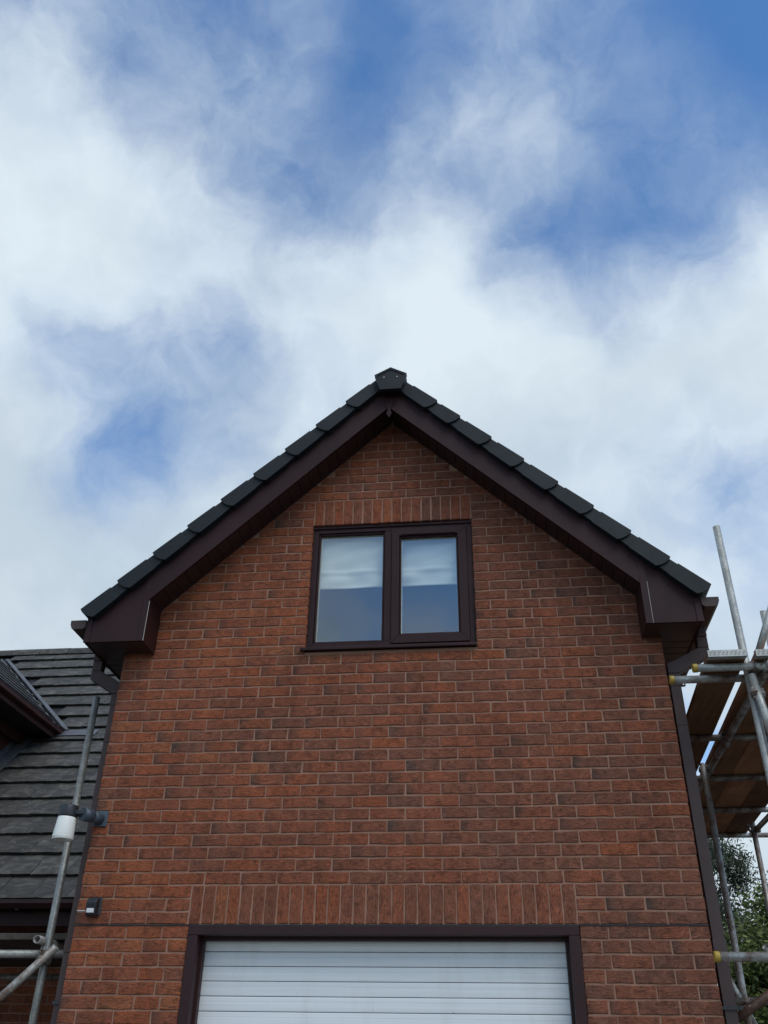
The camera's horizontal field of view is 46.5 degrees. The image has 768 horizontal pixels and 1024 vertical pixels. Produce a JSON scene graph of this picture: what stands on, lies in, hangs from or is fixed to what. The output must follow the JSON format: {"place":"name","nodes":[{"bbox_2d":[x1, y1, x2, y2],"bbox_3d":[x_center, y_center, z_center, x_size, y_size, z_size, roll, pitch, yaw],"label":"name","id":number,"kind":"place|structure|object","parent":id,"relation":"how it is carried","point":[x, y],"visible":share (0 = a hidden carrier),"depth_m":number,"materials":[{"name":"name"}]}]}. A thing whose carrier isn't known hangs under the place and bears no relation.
{"place":"outdoors","nodes":[
{"label":"outdoors","id":0,"kind":"place"},
{"bbox_2d":[0,0,767,984],"label":"sky","id":1,"kind":"structure","parent":0,"point":[221,220],"materials":[{"name":"blue"}]},
{"bbox_2d":[50,367,742,1023],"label":"gable house","id":2,"kind":"structure","parent":0,"point":[472,797],"depth_m":5.74,"materials":[{"name":"brick"}]},
{"bbox_2d":[52,804,108,841],"bbox_3d":[-1.918,1.973,5.654,0.317,0.210,0.152,12,-34,-16],"label":"wall light","id":3,"kind":"object","parent":2,"relation":"attached to","point":[64,829],"visible":1,"depth_m":5.62,"materials":[{"name":"white plastic"}]},
{"bbox_2d":[77,897,102,916],"bbox_3d":[-1.807,2.404,5.445,0.152,0.114,0.076,-3,-33,6],"label":"motion sensor","id":4,"kind":"object","parent":2,"relation":"attached to","point":[93,906],"visible":1,"depth_m":5.42,"materials":[{"name":"black plastic"}]},
{"bbox_2d":[197,941,571,1023],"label":"garage door","id":5,"kind":"structure","parent":2,"relation":"in","point":[244,982],"depth_m":5.20,"materials":[{"name":"white metal"}]},
{"bbox_2d":[300,520,476,651],"bbox_3d":[0.040,0.532,6.479,1.230,1.035,0.134,-3,-33,6],"label":"window","id":6,"kind":"structure","parent":2,"relation":"in","point":[392,637],"depth_m":6.46,"materials":[{"name":"brown plastic"}]},
{"bbox_2d":[320,536,467,589],"bbox_3d":[0.078,0.338,6.708,1.300,0.502,0.034,-3,-33,6],"label":"roman blind","id":7,"kind":"object","parent":2,"relation":"attached to","point":[351,563],"visible":0.52,"depth_m":6.69,"materials":[{"name":"beige fabric"}]},
{"label":"ground","id":8,"kind":"structure","parent":0,"visible":0},
{"bbox_2d":[0,696,99,1023],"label":"tube scaffold","id":9,"kind":"object","parent":8,"relation":"on","point":[48,951],"visible":0.84,"depth_m":5.65,"materials":[{"name":"metal"}]},
{"bbox_2d":[0,949,39,949],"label":"scaffold board","id":10,"kind":"object","parent":9,"relation":"on","point":[19,949],"depth_m":6.20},
{"bbox_2d":[0,958,62,959],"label":"scaffold board","id":11,"kind":"object","parent":9,"relation":"on","point":[26,958],"depth_m":6.69,"materials":[{"name":"brown wood"}]},
{"bbox_2d":[0,933,66,943],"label":"scaffold board","id":12,"kind":"object","parent":9,"relation":"on","point":[16,938],"depth_m":5.76,"materials":[{"name":"wood"}]},
{"bbox_2d":[0,648,119,1023],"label":"roofed house","id":13,"kind":"structure","parent":8,"relation":"on","point":[46,697],"depth_m":9.57,"materials":[{"name":"grey tile"}]},
{"bbox_2d":[669,525,767,1023],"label":"scaffold tower","id":14,"kind":"structure","parent":8,"relation":"on","point":[752,678],"depth_m":5.93,"materials":[{"name":"metal"}]},
{"bbox_2d":[686,649,747,771],"bbox_3d":[2.463,2.109,7.362,0.231,0.042,4.732,-4,-33,8],"label":"scaffold board","id":15,"kind":"object","parent":14,"relation":"on","point":[708,702],"visible":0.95,"depth_m":6.03,"materials":[{"name":"wood"}]},
{"bbox_2d":[698,649,767,821],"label":"scaffold board","id":16,"kind":"object","parent":14,"relation":"on","point":[730,758],"visible":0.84,"depth_m":6.76,"materials":[{"name":"wood"}]},
{"bbox_2d":[705,723,767,832],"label":"scaffold board","id":17,"kind":"object","parent":14,"relation":"on","point":[736,793],"visible":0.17,"depth_m":7.73,"materials":[{"name":"wood"}]},
{"bbox_2d":[724,771,767,832],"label":"scaffold board","id":18,"kind":"object","parent":14,"relation":"on","point":[757,796],"visible":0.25,"depth_m":8.26,"materials":[{"name":"wood"}]},
{"bbox_2d":[698,838,763,954],"bbox_3d":[5.128,7.560,14.660,2.841,5.939,2.613,-3,-33,6],"label":"feathery tree","id":19,"kind":"object","parent":8,"relation":"on","point":[740,867],"visible":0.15,"depth_m":15.19,"materials":[{"name":"green plant"}]},
{"bbox_2d":[721,870,767,1023],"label":"leafy shrub","id":20,"kind":"object","parent":8,"relation":"on","point":[755,974],"visible":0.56,"depth_m":12.30,"materials":[{"name":"green plant"}]}
]}

